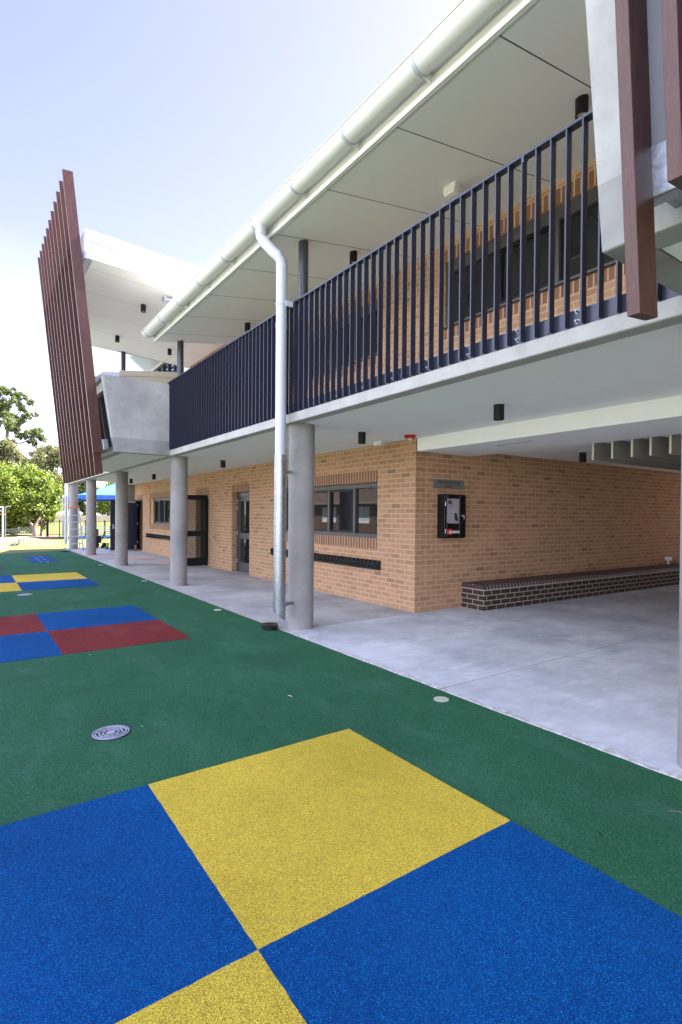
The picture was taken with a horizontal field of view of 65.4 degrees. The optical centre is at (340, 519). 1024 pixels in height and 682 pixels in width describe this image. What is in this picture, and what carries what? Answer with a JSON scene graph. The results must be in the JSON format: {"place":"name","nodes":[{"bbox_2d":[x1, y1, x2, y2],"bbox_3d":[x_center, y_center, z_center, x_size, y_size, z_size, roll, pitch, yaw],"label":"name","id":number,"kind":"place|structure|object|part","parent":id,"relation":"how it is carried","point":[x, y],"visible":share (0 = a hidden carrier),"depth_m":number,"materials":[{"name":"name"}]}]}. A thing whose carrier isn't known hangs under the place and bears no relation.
{"place":"outdoors","nodes":[
{"label":"outdoors","id":0,"kind":"place"},
{"bbox_2d":[0,513,109,553],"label":"ground","id":1,"kind":"structure","parent":0,"point":[46,545],"depth_m":27.86,"materials":[{"name":"beige plant"}]},
{"bbox_2d":[0,506,5,543],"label":"goal post","id":2,"kind":"object","parent":1,"relation":"on","point":[2,511],"visible":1,"depth_m":27.33,"materials":[{"name":"metal"}]},
{"bbox_2d":[0,437,24,467],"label":"olive tree","id":3,"kind":"object","parent":1,"relation":"on","point":[9,452],"visible":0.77,"depth_m":43.65,"materials":[{"name":"green plant"}]},
{"bbox_2d":[0,524,38,533],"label":"shrub","id":4,"kind":"object","parent":1,"relation":"on","point":[25,530],"visible":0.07,"depth_m":38.99,"materials":[{"name":"green plant"}]},
{"bbox_2d":[14,536,26,544],"bbox_3d":[-16.181,1.090,26.785,0.381,0.355,2.087,0,1,-26],"label":"park bench","id":5,"kind":"object","parent":1,"relation":"on","point":[19,540],"visible":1,"depth_m":26.12,"materials":[{"name":"metal"}]},
{"bbox_2d":[0,385,48,446],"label":"gum tree","id":6,"kind":"object","parent":1,"relation":"on","point":[8,416],"visible":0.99,"depth_m":51.11,"materials":[{"name":"green plant"}]},
{"bbox_2d":[0,535,62,542],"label":"grass dirt patch","id":7,"kind":"object","parent":1,"relation":"on","point":[9,539],"visible":0.79,"depth_m":32.89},
{"bbox_2d":[0,506,9,538],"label":"netball post","id":8,"kind":"object","parent":7,"relation":"on","point":[5,520],"visible":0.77,"depth_m":32.48,"materials":[{"name":"metal"}]},
{"bbox_2d":[0,458,68,536],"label":"bushy tree","id":9,"kind":"object","parent":1,"relation":"on","point":[28,508],"visible":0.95,"depth_m":35.91,"materials":[{"name":"green plant"}]},
{"bbox_2d":[14,445,61,468],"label":"gum tree","id":10,"kind":"object","parent":1,"relation":"on","point":[22,462],"visible":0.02,"depth_m":59.90,"materials":[{"name":"green plant"}]},
{"bbox_2d":[23,439,68,506],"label":"leafy tree","id":11,"kind":"object","parent":1,"relation":"on","point":[47,458],"visible":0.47,"depth_m":49.55,"materials":[{"name":"green plant"}]},
{"bbox_2d":[64,483,67,543],"bbox_3d":[-13.084,-0.475,25.273,0.166,3.280,0.166,0,1,-35],"label":"downpipe","id":12,"kind":"object","parent":1,"relation":"on","point":[65,508],"visible":0.79,"depth_m":25.21,"materials":[{"name":"metal"}]},
{"bbox_2d":[46,520,105,536],"bbox_3d":[-16.240,0.628,38.113,8.656,1.150,0.140,0,1,-35],"label":"steel fence","id":13,"kind":"object","parent":1,"relation":"on","point":[47,529],"visible":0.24,"depth_m":35.90,"materials":[{"name":"black metal"}]},
{"bbox_2d":[42,515,109,521],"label":"paling fence","id":14,"kind":"object","parent":1,"relation":"on","point":[83,518],"visible":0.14,"depth_m":49.60,"materials":[{"name":"beige wood"}]},
{"bbox_2d":[57,481,99,515],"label":"leafy tree","id":15,"kind":"object","parent":1,"relation":"on","point":[82,504],"visible":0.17,"depth_m":52.08,"materials":[{"name":"green plant"}]},
{"bbox_2d":[62,484,114,536],"bbox_3d":[-15.249,-0.720,35.734,5.770,3.900,4.100,0,1,-35],"label":"shade canopy","id":16,"kind":"object","parent":1,"relation":"on","point":[106,493],"visible":0.26,"depth_m":34.46,"materials":[{"name":"blue fabric"}]},
{"bbox_2d":[68,526,109,532],"bbox_3d":[-17.052,0.832,36.785,3.500,0.710,0.040,0,1,-35],"label":"white railing","id":17,"kind":"object","parent":1,"relation":"on","point":[96,528],"visible":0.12,"depth_m":36.99,"materials":[{"name":"metal"}]},
{"bbox_2d":[96,482,114,515],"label":"leafy tree","id":18,"kind":"object","parent":1,"relation":"on","point":[103,507],"visible":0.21,"depth_m":51.59,"materials":[{"name":"green plant"}]},
{"bbox_2d":[78,535,109,537],"bbox_3d":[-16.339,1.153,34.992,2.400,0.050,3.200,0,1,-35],"label":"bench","id":19,"kind":"object","parent":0,"point":[106,536],"visible":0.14,"depth_m":34.92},
{"bbox_2d":[96,529,109,547],"bbox_3d":[-10.997,0.880,24.298,0.914,0.860,0.830,0,1,-35],"label":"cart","id":20,"kind":"object","parent":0,"point":[99,539],"visible":0.59,"depth_m":24.20,"materials":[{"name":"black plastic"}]},
{"bbox_2d":[0,0,459,513],"label":"sky","id":21,"kind":"structure","parent":0,"point":[174,122],"materials":[{"name":"blue"}]},
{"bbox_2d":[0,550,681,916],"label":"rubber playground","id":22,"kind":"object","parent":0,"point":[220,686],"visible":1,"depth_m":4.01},
{"bbox_2d":[0,575,15,582],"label":"blue rubber square","id":23,"kind":"structure","parent":22,"relation":"on","point":[7,579],"depth_m":12.63,"materials":[{"name":"blue rubber"}]},
{"bbox_2d":[0,583,21,591],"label":"yellow rubber square","id":24,"kind":"structure","parent":22,"relation":"on","point":[6,587],"depth_m":11.30,"materials":[{"name":"yellow rubber"}]},
{"bbox_2d":[0,614,46,635],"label":"red rubber square","id":25,"kind":"structure","parent":22,"relation":"on","point":[20,624],"depth_m":7.53,"materials":[{"name":"red rubber"}]},
{"bbox_2d":[0,631,62,662],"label":"blue rubber square","id":26,"kind":"structure","parent":22,"relation":"on","point":[25,646],"depth_m":6.30,"materials":[{"name":"blue rubber"}]},
{"bbox_2d":[31,556,51,562],"bbox_3d":[-10.321,1.370,18.255,0.480,0.006,2.715,0,1,-33],"label":"blue number panel","id":27,"kind":"object","parent":22,"relation":"on","point":[37,559],"visible":1,"depth_m":18.08,"materials":[{"name":"rubber"}]},
{"bbox_2d":[12,572,86,582],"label":"yellow rubber square","id":28,"kind":"structure","parent":22,"relation":"on","point":[46,577],"depth_m":13.13,"materials":[{"name":"yellow rubber"}]},
{"bbox_2d":[17,578,99,590],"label":"blue rubber square","id":29,"kind":"structure","parent":22,"relation":"on","point":[39,585],"depth_m":11.85,"materials":[{"name":"blue rubber"}]},
{"bbox_2d":[36,605,157,630],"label":"blue rubber square","id":30,"kind":"structure","parent":22,"relation":"on","point":[53,621],"depth_m":8.13,"materials":[{"name":"blue rubber"}]},
{"bbox_2d":[90,725,130,740],"bbox_3d":[-1.681,1.558,3.878,0.270,0.008,0.270,0,1,-35],"label":"drain grate","id":31,"kind":"object","parent":22,"relation":"on","point":[111,732],"visible":1,"depth_m":3.87,"materials":[{"name":"grey metal"}]},
{"bbox_2d":[48,619,190,654],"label":"red rubber square","id":32,"kind":"structure","parent":22,"relation":"on","point":[83,639],"depth_m":6.92,"materials":[{"name":"red rubber"}]},
{"bbox_2d":[0,785,257,1023],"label":"blue rubber square","id":33,"kind":"structure","parent":22,"relation":"on","point":[114,908],"depth_m":2.11,"materials":[{"name":"blue rubber"}]},
{"bbox_2d":[115,950,306,1023],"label":"yellow rubber square","id":34,"kind":"structure","parent":22,"relation":"on","point":[249,989],"depth_m":1.74,"materials":[{"name":"yellow rubber"}]},
{"bbox_2d":[261,622,277,629],"bbox_3d":[-1.000,1.501,7.439,0.240,0.066,0.240,0,1,-35],"label":"raised drain","id":35,"kind":"object","parent":22,"relation":"on","point":[269,626],"visible":1,"depth_m":7.36,"materials":[{"name":"black plastic"}]},
{"bbox_2d":[148,729,509,949],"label":"yellow rubber square","id":36,"kind":"structure","parent":22,"relation":"on","point":[281,842],"depth_m":2.76,"materials":[{"name":"yellow rubber"}]},
{"bbox_2d":[434,696,448,701],"bbox_3d":[0.877,1.573,4.640,0.132,0.006,0.132,0,1,-35],"label":"inspection cap","id":37,"kind":"object","parent":22,"relation":"on","point":[441,699],"visible":1,"depth_m":4.62,"materials":[{"name":"grey metal"}]},
{"bbox_2d":[258,820,681,1023],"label":"blue rubber square","id":38,"kind":"structure","parent":22,"relation":"on","point":[510,922],"depth_m":1.97,"materials":[{"name":"blue rubber"}]},
{"bbox_2d":[63,547,681,780],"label":"walkway","id":39,"kind":"structure","parent":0,"point":[600,672],"depth_m":6.42,"materials":[{"name":"concrete"}]},
{"bbox_2d":[69,484,77,548],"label":"concrete column","id":40,"kind":"structure","parent":39,"relation":"on","point":[73,495],"depth_m":23.41,"materials":[{"name":"grey concrete"}]},
{"bbox_2d":[64,507,83,549],"bbox_3d":[-11.646,0.394,23.191,0.622,1.850,1.208,0,1,-35],"label":"stepladder","id":41,"kind":"object","parent":39,"relation":"on","point":[70,529],"visible":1,"depth_m":22.91,"materials":[{"name":"metal"}]},
{"bbox_2d":[86,479,96,554],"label":"concrete column","id":42,"kind":"structure","parent":39,"relation":"on","point":[91,494],"depth_m":20.07,"materials":[{"name":"grey concrete"}]},
{"bbox_2d":[115,471,127,565],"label":"concrete column","id":43,"kind":"structure","parent":39,"relation":"on","point":[121,518],"depth_m":16.09,"materials":[{"name":"grey concrete"}]},
{"bbox_2d":[170,456,187,585],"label":"concrete column","id":44,"kind":"structure","parent":39,"relation":"on","point":[178,519],"depth_m":11.70,"materials":[{"name":"grey concrete"}]},
{"bbox_2d":[288,423,314,629],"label":"concrete column","id":45,"kind":"structure","parent":39,"relation":"on","point":[301,524],"depth_m":7.36,"materials":[{"name":"grey concrete"}]},
{"bbox_2d":[66,0,681,612],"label":"school building","id":46,"kind":"structure","parent":39,"relation":"on","point":[466,94],"depth_m":7.72,"materials":[{"name":"white paint"}]},
{"bbox_2d":[37,169,108,482],"bbox_3d":[-6.453,-3.924,12.648,0.994,5.924,5.000,0,1,-35],"label":"sunscreen","id":47,"kind":"object","parent":46,"relation":"attached to","point":[83,445],"visible":1,"depth_m":11.60,"materials":[{"name":"metal"}]},
{"bbox_2d":[97,391,111,447],"bbox_3d":[-6.294,-2.156,13.243,0.253,1.190,5.406,0,1,-35],"label":"bay window","id":48,"kind":"structure","parent":46,"relation":"in","point":[105,433],"depth_m":11.70,"materials":[{"name":"black glass"}]},
{"bbox_2d":[115,335,119,342],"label":"downlight","id":49,"kind":"object","parent":46,"relation":"attached to","point":[117,338],"visible":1,"depth_m":14.98,"materials":[{"name":"black metal"}]},
{"bbox_2d":[121,351,125,369],"bbox_3d":[-6.755,-3.375,16.456,0.200,3.607,0.200,0,1,-35],"label":"steel post","id":50,"kind":"object","parent":46,"relation":"on","point":[123,360],"visible":0.29,"depth_m":16.38,"materials":[{"name":"metal"}]},
{"bbox_2d":[110,499,142,549],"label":"door","id":51,"kind":"structure","parent":46,"relation":"in","point":[133,505],"depth_m":22.88,"materials":[{"name":"black metal"}]},
{"bbox_2d":[141,304,145,312],"bbox_3d":[-4.757,-5.079,12.775,0.118,0.180,0.118,0,1,-35],"label":"downlight","id":52,"kind":"object","parent":46,"relation":"attached to","point":[143,308],"visible":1,"depth_m":12.73,"materials":[{"name":"black metal"}]},
{"bbox_2d":[146,533,169,540],"bbox_3d":[-6.965,0.668,20.291,0.054,0.165,3.380,0,1,-35],"label":"bag hook rack","id":53,"kind":"object","parent":46,"relation":"attached to","point":[158,536],"visible":0.91,"depth_m":20.34,"materials":[{"name":"black metal"}]},
{"bbox_2d":[152,497,169,524],"bbox_3d":[-6.666,-0.310,20.084,0.180,1.020,2.720,0,1,-35],"label":"window","id":54,"kind":"structure","parent":46,"relation":"in","point":[161,506],"depth_m":20.49,"materials":[{"name":"black metal"}]},
{"bbox_2d":[153,363,176,371],"bbox_3d":[-6.377,-5.050,19.628,0.120,1.670,3.750,0,1,-35],"label":"louvre window","id":55,"kind":"structure","parent":46,"relation":"in","point":[163,366],"depth_m":19.81,"materials":[{"name":"glass"}]},
{"bbox_2d":[162,295,173,302],"bbox_3d":[-3.876,-5.053,12.270,0.460,0.140,0.200,0,1,-35],"label":"floodlight","id":56,"kind":"object","parent":46,"relation":"attached to","point":[165,299],"visible":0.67,"depth_m":12.14,"materials":[{"name":"metal"}]},
{"bbox_2d":[177,340,183,375],"bbox_3d":[-3.595,-2.743,11.864,0.200,2.470,0.200,0,1,-35],"label":"steel post","id":57,"kind":"object","parent":46,"relation":"on","point":[180,356],"visible":0.29,"depth_m":11.80,"materials":[{"name":"metal"}]},
{"bbox_2d":[187,495,208,565],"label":"door","id":58,"kind":"structure","parent":46,"relation":"in","point":[203,499],"depth_m":16.15,"materials":[{"name":"black metal"}]},
{"bbox_2d":[220,460,225,467],"bbox_3d":[-2.788,-1.310,12.538,0.118,0.180,0.118,0,1,-35],"label":"downlight","id":59,"kind":"object","parent":46,"relation":"attached to","point":[222,463],"visible":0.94,"depth_m":12.50,"materials":[{"name":"black metal"}]},
{"bbox_2d":[236,492,249,572],"bbox_3d":[-2.561,0.360,14.410,0.112,2.200,1.120,0,1,-35],"label":"door","id":60,"kind":"structure","parent":46,"relation":"in","point":[243,498],"depth_m":14.59,"materials":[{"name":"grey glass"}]},
{"bbox_2d":[245,322,249,331],"bbox_3d":[-1.953,-4.016,11.092,0.118,0.180,0.118,0,1,-35],"label":"downlight","id":61,"kind":"object","parent":46,"relation":"attached to","point":[247,326],"visible":0.66,"depth_m":11.04,"materials":[{"name":"black metal"}]},
{"bbox_2d":[255,223,294,619],"bbox_3d":[-0.879,-1.303,7.173,0.580,5.327,0.272,0,1,-18],"label":"downpipe","id":62,"kind":"object","parent":46,"relation":"attached to","point":[282,303],"visible":0.97,"depth_m":7.08,"materials":[{"name":"metal"}]},
{"bbox_2d":[298,240,307,347],"bbox_3d":[-0.539,-2.680,7.493,0.200,2.467,0.200,0,1,-35],"label":"steel post","id":63,"kind":"object","parent":46,"relation":"on","point":[302,267],"visible":0.35,"depth_m":7.43,"materials":[{"name":"metal"}]},
{"bbox_2d":[270,548,380,569],"bbox_3d":[-0.497,0.796,11.112,0.054,0.165,4.111,0,1,-35],"label":"bag hook rack","id":64,"kind":"object","parent":46,"relation":"attached to","point":[354,562],"visible":0.62,"depth_m":10.24,"materials":[{"name":"black plastic"}]},
{"bbox_2d":[286,482,377,537],"bbox_3d":[-0.286,-0.184,11.029,0.180,1.020,3.535,0,1,-35],"label":"window","id":65,"kind":"structure","parent":46,"relation":"in","point":[348,510],"depth_m":10.55,"materials":[{"name":"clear glass"}]},
{"bbox_2d":[288,300,377,388],"bbox_3d":[-0.230,-3.472,10.846,0.180,1.020,3.245,0,1,-35],"label":"window","id":66,"kind":"structure","parent":46,"relation":"in","point":[376,314],"depth_m":10.16,"materials":[{"name":"black glass"}]},
{"bbox_2d":[349,250,356,264],"bbox_3d":[0.188,-3.974,8.053,0.118,0.180,0.118,0,1,-35],"label":"downlight","id":67,"kind":"object","parent":46,"relation":"attached to","point":[353,257],"visible":0.72,"depth_m":8.00,"materials":[{"name":"black metal"}]},
{"bbox_2d":[358,432,365,443],"bbox_3d":[0.320,-1.249,8.127,0.118,0.180,0.118,0,1,-35],"label":"downlight","id":68,"kind":"object","parent":46,"relation":"attached to","point":[361,437],"visible":0.98,"depth_m":8.08,"materials":[{"name":"black metal"}]},
{"bbox_2d":[374,440,383,445],"bbox_3d":[0.649,-1.297,9.076,0.088,0.074,0.200,0,1,-35],"label":"junction box","id":69,"kind":"object","parent":46,"relation":"attached to","point":[379,443],"visible":1,"depth_m":9.03,"materials":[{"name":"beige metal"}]},
{"bbox_2d":[404,434,416,440],"bbox_3d":[1.092,-1.286,8.385,0.210,0.081,0.210,0,1,-35],"label":"siren","id":70,"kind":"object","parent":46,"relation":"attached to","point":[409,437],"visible":1,"depth_m":8.32,"materials":[{"name":"red plastic"}]},
{"bbox_2d":[168,109,679,449],"bbox_3d":[-0.720,-2.186,7.282,0.084,1.471,10.576,0,1,-35],"label":"balustrade","id":71,"kind":"object","parent":46,"relation":"on","point":[229,387],"visible":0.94,"depth_m":5.44,"materials":[{"name":"grey metal"}]},
{"bbox_2d":[433,479,463,489],"bbox_3d":[1.855,-0.601,9.132,0.736,0.160,0.008,0,1,-33],"label":"sign","id":72,"kind":"object","parent":46,"relation":"attached to","point":[446,484],"visible":1,"depth_m":9.12,"materials":[{"name":"black metal"}]},
{"bbox_2d":[437,494,465,537],"bbox_3d":[1.907,-0.051,9.072,0.542,0.747,0.194,0,1,-35],"label":"fire cabinet","id":73,"kind":"object","parent":46,"relation":"attached to","point":[451,515],"visible":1,"depth_m":8.99,"materials":[{"name":"black metal"}]},
{"bbox_3d":[1.941,-0.052,9.047,0.506,0.715,0.018,0,1,-33],"label":"door","id":74,"kind":"part","parent":73,"relation":"part of","materials":[{"name":"black metal"}]},
{"bbox_2d":[443,181,459,198],"bbox_3d":[1.336,-3.978,6.415,0.100,0.114,0.200,0,1,-35],"label":"emergency light","id":75,"kind":"object","parent":46,"relation":"attached to","point":[452,189],"visible":1,"depth_m":6.38,"materials":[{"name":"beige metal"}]},
{"bbox_2d":[493,404,503,420],"bbox_3d":[1.795,-1.220,6.033,0.118,0.180,0.118,0,1,-35],"label":"downlight","id":76,"kind":"object","parent":46,"relation":"attached to","point":[498,414],"visible":0.98,"depth_m":5.98,"materials":[{"name":"black metal"}]},
{"bbox_2d":[444,186,615,329],"bbox_3d":[2.752,-3.413,6.614,0.180,1.020,3.920,0,1,-35],"label":"window","id":77,"kind":"structure","parent":46,"relation":"in","point":[592,210],"depth_m":6.92,"materials":[{"name":"black glass"}]},
{"bbox_2d":[575,94,588,119],"bbox_3d":[2.296,-3.932,5.061,0.118,0.180,0.118,0,1,-35],"label":"downlight","id":78,"kind":"object","parent":46,"relation":"attached to","point":[581,105],"visible":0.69,"depth_m":5.01,"materials":[{"name":"black metal"}]},
{"bbox_2d":[579,452,585,461],"bbox_3d":[4.338,-1.116,9.524,0.118,0.180,0.118,0,1,-35],"label":"downlight","id":79,"kind":"object","parent":46,"relation":"attached to","point":[582,456],"visible":0.95,"depth_m":9.47,"materials":[{"name":"black metal"}]},
{"bbox_2d":[592,442,680,470],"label":"acoustic baffle","id":80,"kind":"object","parent":46,"relation":"hanging from","point":[601,451],"visible":0.31,"depth_m":8.18,"materials":[{"name":"grey fabric"}]},
{"bbox_2d":[611,440,680,467],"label":"acoustic baffle","id":81,"kind":"object","parent":46,"relation":"hanging from","point":[620,449],"visible":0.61,"depth_m":7.93,"materials":[{"name":"grey metal"}]},
{"bbox_2d":[615,0,681,320],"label":"sunscreen","id":82,"kind":"object","parent":46,"relation":"attached to","point":[651,176],"visible":1,"depth_m":2.07,"materials":[{"name":"metal"}]},
{"bbox_2d":[631,438,680,463],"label":"acoustic baffle","id":83,"kind":"object","parent":46,"relation":"hanging from","point":[639,447],"visible":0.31,"depth_m":7.65,"materials":[{"name":"grey fabric"}]},
{"bbox_2d":[647,0,665,144],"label":"bay window","id":84,"kind":"structure","parent":46,"relation":"in","point":[654,12],"depth_m":2.32,"materials":[{"name":"glass"}]},
{"bbox_2d":[649,436,680,459],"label":"acoustic baffle","id":85,"kind":"object","parent":46,"relation":"hanging from","point":[658,446],"visible":0.72,"depth_m":7.42,"materials":[{"name":"grey fabric"}]},
{"bbox_2d":[665,556,671,563],"bbox_3d":[8.214,1.031,13.296,0.250,0.190,0.095,0,1,-35],"label":"wall tap","id":86,"kind":"object","parent":46,"relation":"attached to","point":[667,558],"depth_m":13.24,"materials":[{"name":"white paint"}]},
{"bbox_2d":[669,434,681,455],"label":"acoustic baffle","id":87,"kind":"object","parent":46,"relation":"hanging from","point":[675,444],"visible":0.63,"depth_m":7.14,"materials":[{"name":"grey metal"}]},
{"bbox_2d":[461,563,679,610],"bbox_3d":[6.220,1.336,11.746,9.515,0.434,0.498,0,1,-33],"label":"brick bench","id":88,"kind":"object","parent":39,"relation":"on","point":[487,595],"visible":0.95,"depth_m":10.18,"materials":[{"name":"brown brick"}]},
{"bbox_2d":[677,435,681,768],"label":"concrete column","id":89,"kind":"structure","parent":39,"relation":"on","point":[679,748],"depth_m":3.42,"materials":[{"name":"grey concrete"}]}
]}

